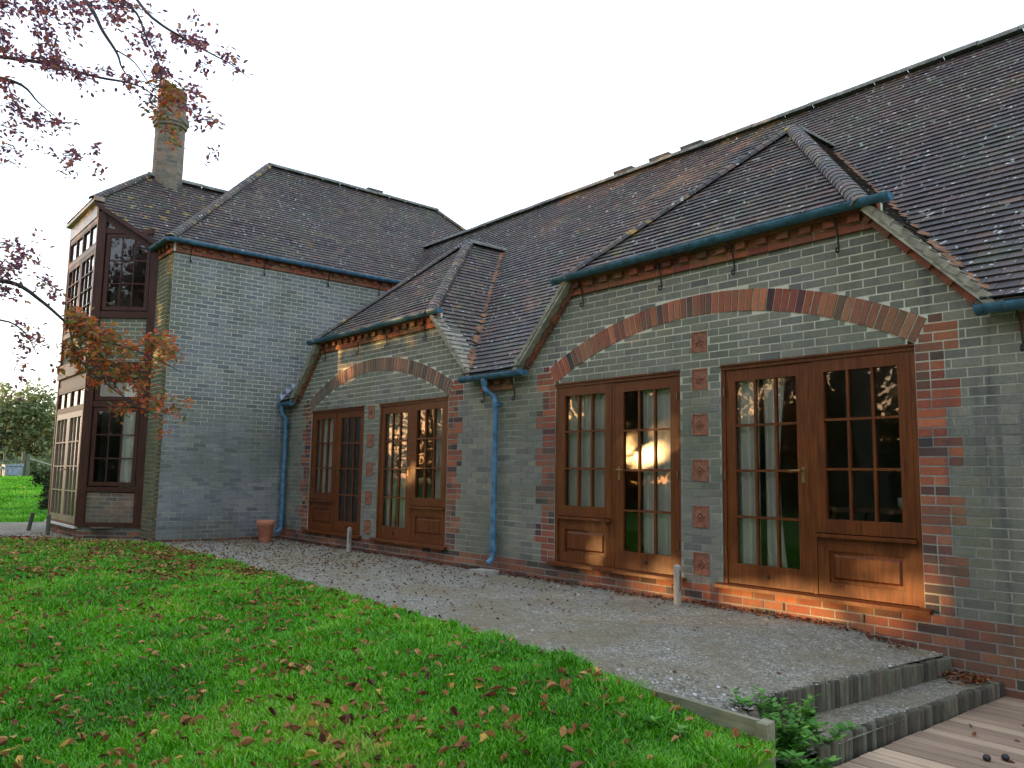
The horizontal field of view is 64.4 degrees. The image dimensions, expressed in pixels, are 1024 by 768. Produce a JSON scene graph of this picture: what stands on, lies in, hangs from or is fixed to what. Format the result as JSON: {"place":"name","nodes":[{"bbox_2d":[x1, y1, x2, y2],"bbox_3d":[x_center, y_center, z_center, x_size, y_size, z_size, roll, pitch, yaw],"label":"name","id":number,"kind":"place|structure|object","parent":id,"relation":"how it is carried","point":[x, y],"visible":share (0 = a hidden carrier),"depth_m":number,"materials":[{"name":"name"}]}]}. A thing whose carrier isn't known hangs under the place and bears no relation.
{"place":"outdoors","nodes":[
{"label":"outdoors","id":0,"kind":"place"},
{"bbox_2d":[0,475,918,767],"bbox_3d":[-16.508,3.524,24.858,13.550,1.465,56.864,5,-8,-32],"label":"grass","id":1,"kind":"structure","parent":0,"point":[606,746],"depth_m":5.04,"materials":[{"name":"plant"}]},
{"bbox_2d":[2,464,23,475],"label":"water trough","id":2,"kind":"object","parent":1,"relation":"on","point":[12,469],"visible":0.88,"depth_m":48.14,"materials":[{"name":"metal"}]},
{"bbox_2d":[12,761,22,767],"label":"fallen leaf","id":3,"kind":"object","parent":1,"relation":"on","point":[20,764],"visible":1,"depth_m":4.03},
{"bbox_2d":[15,755,23,763],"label":"fallen leaf","id":4,"kind":"object","parent":1,"relation":"on","point":[19,757],"visible":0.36,"depth_m":4.14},
{"bbox_2d":[0,452,50,476],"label":"field fence","id":5,"kind":"object","parent":1,"relation":"on","point":[26,463],"visible":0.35,"depth_m":50.19,"materials":[{"name":"wood"}]},
{"bbox_2d":[0,455,51,475],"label":"hedge","id":6,"kind":"object","parent":1,"relation":"on","point":[43,467],"visible":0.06,"depth_m":61.93,"materials":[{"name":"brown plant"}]},
{"bbox_2d":[0,376,57,462],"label":"oak tree","id":7,"kind":"object","parent":1,"relation":"on","point":[35,408],"visible":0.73,"depth_m":69.01,"materials":[{"name":"green plant"}]},
{"bbox_2d":[2,394,55,456],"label":"oak tree","id":8,"kind":"object","parent":1,"relation":"on","point":[31,421],"visible":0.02,"depth_m":78.99,"materials":[{"name":"green plant"}]},
{"bbox_2d":[4,409,55,458],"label":"oak tree","id":9,"kind":"object","parent":1,"relation":"on","point":[29,451],"visible":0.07,"depth_m":72.41,"materials":[{"name":"green plant"}]},
{"bbox_2d":[28,468,50,509],"bbox_3d":[-13.183,3.146,23.334,1.220,1.475,1.118,-3,-8,30],"label":"garden bush","id":10,"kind":"object","parent":1,"relation":"on","point":[44,480],"visible":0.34,"depth_m":23.16,"materials":[{"name":"green plant"}]},
{"bbox_2d":[37,756,54,764],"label":"fallen leaf","id":11,"kind":"object","parent":1,"relation":"on","point":[46,761],"visible":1,"depth_m":4.10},
{"bbox_2d":[54,738,70,753],"bbox_3d":[-2.380,1.915,4.301,0.104,0.035,0.049,-30,-19,-35],"label":"fallen leaf","id":12,"kind":"object","parent":1,"relation":"on","point":[65,742],"visible":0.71,"depth_m":4.30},
{"bbox_2d":[102,734,110,741],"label":"fallen leaf","id":13,"kind":"object","parent":1,"relation":"on","point":[106,737],"visible":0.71,"depth_m":4.38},
{"bbox_2d":[110,759,121,767],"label":"fallen leaf","id":14,"kind":"object","parent":1,"relation":"on","point":[116,761],"visible":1,"depth_m":4.09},
{"bbox_2d":[113,747,126,754],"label":"fallen leaf","id":15,"kind":"object","parent":1,"relation":"on","point":[121,750],"visible":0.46,"depth_m":4.22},
{"bbox_2d":[0,0,253,439],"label":"copper beech","id":16,"kind":"object","parent":1,"relation":"on","point":[76,324],"visible":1,"depth_m":6.81,"materials":[{"name":"red plant"}]},
{"bbox_2d":[126,753,139,760],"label":"fallen leaf","id":17,"kind":"object","parent":1,"relation":"on","point":[130,755],"visible":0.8,"depth_m":4.14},
{"bbox_2d":[128,718,137,726],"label":"fallen leaf","id":18,"kind":"object","parent":1,"relation":"on","point":[131,722],"visible":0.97,"depth_m":4.58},
{"bbox_2d":[128,763,137,767],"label":"fallen leaf","id":19,"kind":"object","parent":1,"relation":"on","point":[132,765],"visible":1,"depth_m":4.00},
{"bbox_2d":[137,729,150,736],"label":"fallen leaf","id":20,"kind":"object","parent":1,"relation":"on","point":[139,734],"visible":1,"depth_m":4.44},
{"bbox_2d":[150,757,164,766],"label":"fallen leaf","id":21,"kind":"object","parent":1,"relation":"on","point":[153,763],"visible":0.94,"depth_m":4.07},
{"bbox_2d":[160,756,169,765],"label":"fallen leaf","id":22,"kind":"object","parent":1,"relation":"on","point":[165,761],"visible":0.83,"depth_m":4.06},
{"bbox_2d":[180,715,192,723],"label":"fallen leaf","id":23,"kind":"object","parent":1,"relation":"on","point":[185,717],"visible":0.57,"depth_m":4.59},
{"bbox_2d":[184,716,200,727],"bbox_3d":[-1.788,1.885,4.547,0.099,0.041,0.035,-17,-12,-28],"label":"fallen leaf","id":24,"kind":"object","parent":1,"relation":"on","point":[195,718],"visible":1,"depth_m":4.54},
{"bbox_2d":[230,728,241,736],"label":"fallen leaf","id":25,"kind":"object","parent":1,"relation":"on","point":[235,731],"visible":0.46,"depth_m":4.37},
{"bbox_2d":[229,722,244,727],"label":"fallen leaf","id":26,"kind":"object","parent":1,"relation":"on","point":[234,724],"visible":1,"depth_m":4.48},
{"bbox_2d":[235,736,254,745],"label":"fallen leaf","id":27,"kind":"object","parent":1,"relation":"on","point":[247,740],"visible":1,"depth_m":4.21,"materials":[{"name":"plant"}]},
{"bbox_2d":[259,737,272,747],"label":"fallen leaf","id":28,"kind":"object","parent":1,"relation":"on","point":[267,738],"visible":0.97,"depth_m":4.21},
{"bbox_2d":[268,707,277,717],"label":"fallen leaf","id":29,"kind":"object","parent":1,"relation":"on","point":[273,711],"visible":0.8,"depth_m":4.61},
{"bbox_2d":[290,725,301,732],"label":"fallen leaf","id":30,"kind":"object","parent":1,"relation":"on","point":[294,727],"visible":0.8,"depth_m":4.35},
{"bbox_2d":[304,731,317,739],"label":"fallen leaf","id":31,"kind":"object","parent":1,"relation":"on","point":[309,733],"visible":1,"depth_m":4.24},
{"bbox_2d":[306,720,318,726],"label":"fallen leaf","id":32,"kind":"object","parent":1,"relation":"on","point":[311,723],"visible":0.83,"depth_m":4.39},
{"bbox_2d":[304,749,321,757],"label":"fallen leaf","id":33,"kind":"object","parent":1,"relation":"on","point":[310,752],"visible":1,"depth_m":4.01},
{"bbox_2d":[311,700,321,706],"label":"fallen leaf","id":34,"kind":"object","parent":1,"relation":"on","point":[315,703],"visible":0.77,"depth_m":4.67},
{"bbox_2d":[309,759,324,766],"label":"fallen leaf","id":35,"kind":"object","parent":1,"relation":"on","point":[315,762],"visible":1,"depth_m":3.93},
{"bbox_2d":[319,732,325,743],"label":"fallen leaf","id":36,"kind":"object","parent":1,"relation":"on","point":[322,737],"visible":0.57,"depth_m":4.18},
{"bbox_2d":[321,703,331,708],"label":"fallen leaf","id":37,"kind":"object","parent":1,"relation":"on","point":[326,705],"visible":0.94,"depth_m":4.66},
{"bbox_2d":[322,698,333,703],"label":"fallen leaf","id":38,"kind":"object","parent":1,"relation":"on","point":[327,700],"visible":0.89,"depth_m":4.70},
{"bbox_2d":[326,738,340,745],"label":"fallen leaf","id":39,"kind":"object","parent":1,"relation":"on","point":[334,741],"visible":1,"depth_m":4.13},
{"bbox_2d":[334,743,344,749],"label":"fallen leaf","id":40,"kind":"object","parent":1,"relation":"on","point":[337,745],"visible":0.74,"depth_m":4.07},
{"bbox_2d":[335,749,348,762],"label":"fallen leaf","id":41,"kind":"object","parent":1,"relation":"on","point":[342,756],"visible":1,"depth_m":3.98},
{"bbox_2d":[341,704,347,713],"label":"fallen leaf","id":42,"kind":"object","parent":1,"relation":"on","point":[344,708],"visible":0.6,"depth_m":4.57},
{"bbox_2d":[346,713,353,726],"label":"fallen leaf","id":43,"kind":"object","parent":1,"relation":"on","point":[350,716],"visible":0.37,"depth_m":4.40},
{"bbox_2d":[366,678,375,685],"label":"fallen leaf","id":44,"kind":"object","parent":1,"relation":"on","point":[371,681],"visible":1,"depth_m":4.96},
{"bbox_2d":[369,755,381,759],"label":"fallen leaf","id":45,"kind":"object","parent":1,"relation":"on","point":[377,757],"visible":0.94,"depth_m":3.94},
{"bbox_2d":[376,741,392,752],"bbox_3d":[-0.643,1.810,4.062,0.030,0.049,0.097,-5,-9,43],"label":"fallen leaf","id":46,"kind":"object","parent":1,"relation":"on","point":[387,743],"visible":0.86,"depth_m":4.06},
{"bbox_2d":[407,714,416,724],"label":"fallen leaf","id":47,"kind":"object","parent":1,"relation":"on","point":[412,717],"visible":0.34,"depth_m":4.34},
{"bbox_2d":[417,689,428,695],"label":"fallen leaf","id":48,"kind":"object","parent":1,"relation":"on","point":[421,692],"visible":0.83,"depth_m":4.69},
{"bbox_2d":[438,744,454,754],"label":"fallen leaf","id":49,"kind":"object","parent":1,"relation":"on","point":[443,749],"visible":1,"depth_m":3.98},
{"bbox_2d":[450,706,456,716],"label":"fallen leaf","id":50,"kind":"object","parent":1,"relation":"on","point":[453,709],"visible":1,"depth_m":4.38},
{"bbox_2d":[450,741,464,747],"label":"fallen leaf","id":51,"kind":"object","parent":1,"relation":"on","point":[457,744],"visible":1,"depth_m":4.03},
{"bbox_2d":[456,735,466,748],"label":"fallen leaf","id":52,"kind":"object","parent":51,"relation":"on","point":[462,738],"visible":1,"depth_m":4.06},
{"bbox_2d":[455,719,464,730],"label":"fallen leaf","id":53,"kind":"object","parent":1,"relation":"on","point":[461,723],"visible":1,"depth_m":4.24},
{"bbox_2d":[456,742,470,753],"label":"fallen leaf","id":54,"kind":"object","parent":1,"relation":"on","point":[467,744],"visible":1,"depth_m":4.02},
{"bbox_2d":[478,733,488,741],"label":"fallen leaf","id":55,"kind":"object","parent":1,"relation":"on","point":[483,736],"visible":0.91,"depth_m":4.08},
{"bbox_2d":[480,690,496,696],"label":"fallen leaf","id":56,"kind":"object","parent":1,"relation":"on","point":[492,693],"visible":1,"depth_m":4.59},
{"bbox_2d":[481,729,495,738],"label":"fallen leaf","id":57,"kind":"object","parent":1,"relation":"on","point":[490,732],"visible":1,"depth_m":4.11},
{"bbox_2d":[489,665,501,671],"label":"fallen leaf","id":58,"kind":"object","parent":1,"relation":"on","point":[496,668],"visible":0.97,"depth_m":5.02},
{"bbox_2d":[487,685,503,689],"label":"fallen leaf","id":59,"kind":"object","parent":1,"relation":"on","point":[497,687],"visible":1,"depth_m":4.68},
{"bbox_2d":[501,704,508,715],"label":"fallen leaf","id":60,"kind":"object","parent":1,"relation":"on","point":[504,707],"visible":1,"depth_m":4.38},
{"bbox_2d":[500,751,510,761],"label":"fallen leaf","id":61,"kind":"object","parent":1,"relation":"on","point":[503,755],"visible":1,"depth_m":3.90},
{"bbox_2d":[0,532,1023,762],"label":"leaf litter","id":62,"kind":"object","parent":1,"relation":"on","point":[977,678],"visible":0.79,"depth_m":7.66,"materials":[{"name":"plant"}]},
{"bbox_2d":[505,713,520,722],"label":"fallen leaf","id":63,"kind":"object","parent":1,"relation":"on","point":[515,716],"visible":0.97,"depth_m":4.27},
{"bbox_2d":[513,730,527,737],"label":"fallen leaf","id":64,"kind":"object","parent":1,"relation":"on","point":[518,732],"visible":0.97,"depth_m":4.11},
{"bbox_2d":[44,24,1023,699],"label":"brick house","id":65,"kind":"structure","parent":1,"relation":"on","point":[848,264],"depth_m":9.77,"materials":[{"name":"brick"}]},
{"bbox_2d":[44,217,97,528],"bbox_3d":[-8.451,-0.188,15.642,0.140,5.715,2.410,6,-9,-40],"label":"bay front window","id":66,"kind":"structure","parent":65,"relation":"in","point":[82,250],"depth_m":15.59,"materials":[{"name":"brown wood"}]},
{"bbox_2d":[75,202,158,527],"bbox_3d":[-7.105,-0.407,14.712,1.206,5.912,0.180,1,-7,0],"label":"bay side window","id":67,"kind":"structure","parent":65,"relation":"in","point":[125,230],"depth_m":14.68,"materials":[{"name":"brown wood"}]},
{"bbox_2d":[118,383,136,486],"bbox_3d":[-6.773,0.910,14.686,0.520,1.900,0.059,1,-7,0],"label":"curtain","id":68,"kind":"object","parent":65,"relation":"hanging from","point":[127,451],"visible":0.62,"depth_m":14.66,"materials":[{"name":"fabric"}]},
{"bbox_2d":[316,419,333,499],"bbox_3d":[-3.215,1.539,14.165,0.059,1.990,0.750,6,-9,-40],"label":"curtain","id":69,"kind":"object","parent":65,"relation":"hanging from","point":[324,455],"visible":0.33,"depth_m":14.26,"materials":[{"name":"fabric"}]},
{"bbox_2d":[302,406,364,538],"bbox_3d":[-2.970,1.472,13.735,0.195,2.109,1.970,6,-9,-40],"label":"french window","id":70,"kind":"structure","parent":65,"relation":"in","point":[323,515],"depth_m":13.75,"materials":[{"name":"brown wood"}]},
{"bbox_2d":[384,413,398,526],"bbox_3d":[-1.879,1.379,12.585,0.060,1.990,0.300,6,-9,-40],"label":"curtain","id":71,"kind":"object","parent":65,"relation":"hanging from","point":[388,473],"visible":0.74,"depth_m":12.58,"materials":[{"name":"fabric"}]},
{"bbox_2d":[399,413,407,526],"bbox_3d":[-1.558,1.340,12.204,0.059,1.990,0.400,6,-9,-40],"label":"curtain","id":72,"kind":"object","parent":65,"relation":"hanging from","point":[403,478],"visible":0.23,"depth_m":12.29,"materials":[{"name":"fabric"}]},
{"bbox_2d":[369,396,448,549],"bbox_3d":[-1.477,1.293,11.968,0.195,2.109,1.970,6,-9,-40],"label":"french window","id":73,"kind":"structure","parent":65,"relation":"in","point":[424,527],"depth_m":11.90,"materials":[{"name":"brown wood"}]},
{"bbox_2d":[435,409,442,498],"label":"curtain","id":74,"kind":"object","parent":65,"relation":"hanging from","point":[438,456],"visible":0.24,"depth_m":11.62,"materials":[{"name":"fabric"}]},
{"bbox_2d":[564,393,609,518],"bbox_3d":[0.871,1.048,9.328,0.058,1.990,0.750,6,-9,-40],"label":"curtain","id":75,"kind":"object","parent":65,"relation":"hanging from","point":[599,492],"visible":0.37,"depth_m":9.38,"materials":[{"name":"fabric"}]},
{"bbox_2d":[546,370,685,581],"bbox_3d":[1.123,0.980,8.892,0.195,2.109,1.970,6,-9,-40],"label":"french window","id":76,"kind":"structure","parent":65,"relation":"in","point":[597,543],"depth_m":8.89,"materials":[{"name":"brown wood"}]},
{"bbox_2d":[643,388,670,555],"bbox_3d":[1.585,0.972,8.483,0.060,1.970,0.530,6,-9,-40],"label":"curtain","id":77,"kind":"object","parent":65,"relation":"hanging from","point":[664,477],"visible":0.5,"depth_m":8.56,"materials":[{"name":"fabric"}]},
{"bbox_2d":[737,380,761,564],"bbox_3d":[2.245,0.893,7.702,0.060,1.970,0.260,6,-9,-40],"label":"curtain","id":78,"kind":"object","parent":65,"relation":"hanging from","point":[746,451],"visible":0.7,"depth_m":7.72,"materials":[{"name":"fabric"}]},
{"bbox_2d":[764,377,787,567],"bbox_3d":[2.443,0.872,7.491,0.060,1.970,0.240,6,-9,-40],"label":"curtain","id":79,"kind":"object","parent":65,"relation":"hanging from","point":[770,465],"visible":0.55,"depth_m":7.53,"materials":[{"name":"fabric"}]},
{"bbox_2d":[714,343,932,615],"bbox_3d":[2.628,0.799,7.110,0.195,2.109,1.970,6,-9,-40],"label":"french window","id":80,"kind":"structure","parent":65,"relation":"in","point":[884,573],"depth_m":6.98,"materials":[{"name":"brown wood"}]},
{"bbox_2d":[830,506,901,535],"bbox_3d":[3.605,1.515,7.357,0.700,0.760,1.200,6,-9,-40],"label":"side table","id":81,"kind":"object","parent":65,"relation":"in","point":[865,510],"visible":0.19,"depth_m":7.49,"materials":[{"name":"wood"}]},
{"bbox_2d":[897,498,901,508],"bbox_3d":[3.530,1.069,7.273,0.150,0.100,0.150,6,-9,-40],"label":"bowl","id":82,"kind":"object","parent":81,"relation":"on","point":[899,502],"visible":0.21,"depth_m":7.26,"materials":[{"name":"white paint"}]},
{"bbox_2d":[536,701,552,707],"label":"fallen leaf","id":83,"kind":"object","parent":1,"relation":"on","point":[542,703],"visible":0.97,"depth_m":4.43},
{"bbox_2d":[542,682,558,689],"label":"fallen leaf","id":84,"kind":"object","parent":1,"relation":"on","point":[550,684],"visible":1,"depth_m":4.68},
{"bbox_2d":[559,726,566,736],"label":"fallen leaf","id":85,"kind":"object","parent":1,"relation":"on","point":[563,731],"visible":0.97,"depth_m":4.14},
{"bbox_2d":[560,678,565,687],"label":"fallen leaf","id":86,"kind":"object","parent":1,"relation":"on","point":[563,682],"visible":1,"depth_m":4.71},
{"bbox_2d":[561,745,578,753],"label":"fallen leaf","id":87,"kind":"object","parent":1,"relation":"on","point":[567,748],"visible":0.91,"depth_m":3.95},
{"bbox_2d":[566,728,575,735],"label":"fallen leaf","id":88,"kind":"object","parent":1,"relation":"on","point":[571,730],"visible":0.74,"depth_m":4.13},
{"bbox_2d":[570,760,588,767],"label":"fallen leaf","id":89,"kind":"object","parent":1,"relation":"on","point":[576,764],"visible":1,"depth_m":3.80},
{"bbox_2d":[581,723,590,729],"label":"fallen leaf","id":90,"kind":"object","parent":1,"relation":"on","point":[585,725],"visible":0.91,"depth_m":4.18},
{"bbox_2d":[589,671,602,676],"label":"fallen leaf","id":91,"kind":"object","parent":1,"relation":"on","point":[597,672],"visible":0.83,"depth_m":4.88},
{"bbox_2d":[643,710,702,736],"bbox_3d":[0.829,1.820,4.235,0.284,0.188,0.326,3,-7,-16],"label":"leafy weed","id":92,"kind":"object","parent":1,"relation":"on","point":[678,730],"visible":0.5,"depth_m":4.22,"materials":[{"name":"plant"}]},
{"bbox_2d":[670,705,681,711],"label":"fallen leaf","id":93,"kind":"object","parent":1,"relation":"on","point":[673,707],"visible":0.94,"depth_m":4.40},
{"bbox_2d":[616,679,775,767],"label":"edging board","id":94,"kind":"object","parent":1,"relation":"on","point":[762,729],"visible":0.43,"depth_m":4.24,"materials":[{"name":"wood"}]},
{"bbox_2d":[705,729,712,738],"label":"fallen leaf","id":95,"kind":"object","parent":1,"relation":"on","point":[710,732],"visible":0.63,"depth_m":4.10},
{"bbox_2d":[732,727,738,737],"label":"fallen leaf","id":96,"kind":"object","parent":1,"relation":"on","point":[735,731],"visible":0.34,"depth_m":4.11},
{"bbox_2d":[775,740,840,767],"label":"leafy weed","id":97,"kind":"object","parent":1,"relation":"on","point":[791,754],"visible":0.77,"depth_m":4.11,"materials":[{"name":"plant"}]},
{"bbox_2d":[747,657,951,723],"bbox_3d":[2.186,2.022,5.216,2.806,0.337,0.273,7,-9,-43],"label":"log edging","id":98,"kind":"object","parent":1,"relation":"on","point":[846,691],"visible":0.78,"depth_m":5.27,"materials":[{"name":"wood"}]},
{"bbox_2d":[776,674,993,763],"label":"step","id":99,"kind":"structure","parent":1,"relation":"on","point":[851,711],"depth_m":5.19,"materials":[{"name":"gravel"}]},
{"bbox_2d":[727,685,820,729],"bbox_3d":[1.430,1.804,4.435,0.370,0.285,0.400,6,-9,-40],"label":"leafy weed","id":100,"kind":"object","parent":99,"relation":"on","point":[764,705],"visible":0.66,"depth_m":4.46,"materials":[{"name":"plant"}]},
{"bbox_2d":[761,712,838,759],"bbox_3d":[1.413,1.842,4.143,0.407,0.223,0.446,-3,-8,33],"label":"leafy weed","id":101,"kind":"object","parent":99,"relation":"on","point":[785,738],"visible":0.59,"depth_m":4.23,"materials":[{"name":"plant"}]},
{"bbox_2d":[769,697,860,744],"bbox_3d":[1.639,1.851,4.429,0.346,0.199,0.623,6,-9,-40],"label":"leafy weed","id":102,"kind":"object","parent":99,"relation":"on","point":[811,721],"visible":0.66,"depth_m":4.41,"materials":[{"name":"plant"}]},
{"bbox_2d":[814,681,1004,767],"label":"log edging","id":103,"kind":"object","parent":1,"relation":"on","point":[923,717],"visible":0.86,"depth_m":4.88,"materials":[{"name":"wood"}]},
{"bbox_2d":[833,696,1023,767],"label":"timber deck","id":104,"kind":"structure","parent":1,"relation":"on","point":[997,728],"depth_m":4.68,"materials":[{"name":"wood"}]},
{"bbox_2d":[982,754,1009,760],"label":"dark pebbles","id":105,"kind":"object","parent":104,"relation":"on","point":[987,757],"visible":1,"depth_m":4.41,"materials":[{"name":"stone"}]},
{"bbox_2d":[0,522,988,758],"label":"gravel path","id":106,"kind":"structure","parent":0,"point":[544,626],"depth_m":6.72,"materials":[{"name":"gravel"}]},
{"bbox_2d":[26,512,34,530],"bbox_3d":[-9.453,2.720,15.963,0.178,0.410,0.072,-3,-7,28],"label":"wooden post","id":107,"kind":"object","parent":106,"relation":"on","point":[31,518],"visible":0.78,"depth_m":15.93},
{"bbox_2d":[45,514,50,534],"bbox_3d":[-8.520,2.607,14.938,0.068,0.430,0.072,6,-9,-40],"label":"wooden post","id":108,"kind":"object","parent":106,"relation":"on","point":[48,523],"visible":0.78,"depth_m":14.92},
{"bbox_2d":[257,520,274,542],"bbox_3d":[-4.305,2.569,14.196,0.316,0.375,0.316,6,-9,-40],"label":"flower pot","id":109,"kind":"object","parent":106,"relation":"on","point":[265,528],"visible":0.99,"depth_m":14.09,"materials":[{"name":"ceramic"}]},
{"bbox_2d":[346,527,351,551],"bbox_3d":[-2.513,2.430,12.535,0.068,0.450,0.117,6,-9,-40],"label":"wooden post","id":110,"kind":"object","parent":106,"relation":"on","point":[349,537],"visible":0.88,"depth_m":12.51,"materials":[{"name":"wood"}]},
{"bbox_2d":[468,568,499,574],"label":"drain slab","id":111,"kind":"structure","parent":106,"relation":"on","point":[483,571],"depth_m":10.02,"materials":[{"name":"concrete"}]},
{"bbox_2d":[672,564,681,605],"bbox_3d":[1.578,1.945,7.755,0.068,0.450,0.117,6,-9,-40],"label":"wooden post","id":112,"kind":"object","parent":106,"relation":"on","point":[677,586],"visible":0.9,"depth_m":7.73,"materials":[{"name":"wood"}]},
{"bbox_2d":[0,0,1023,413],"label":"sky","id":113,"kind":"structure","parent":0,"point":[477,112],"materials":[{"name":"white"}]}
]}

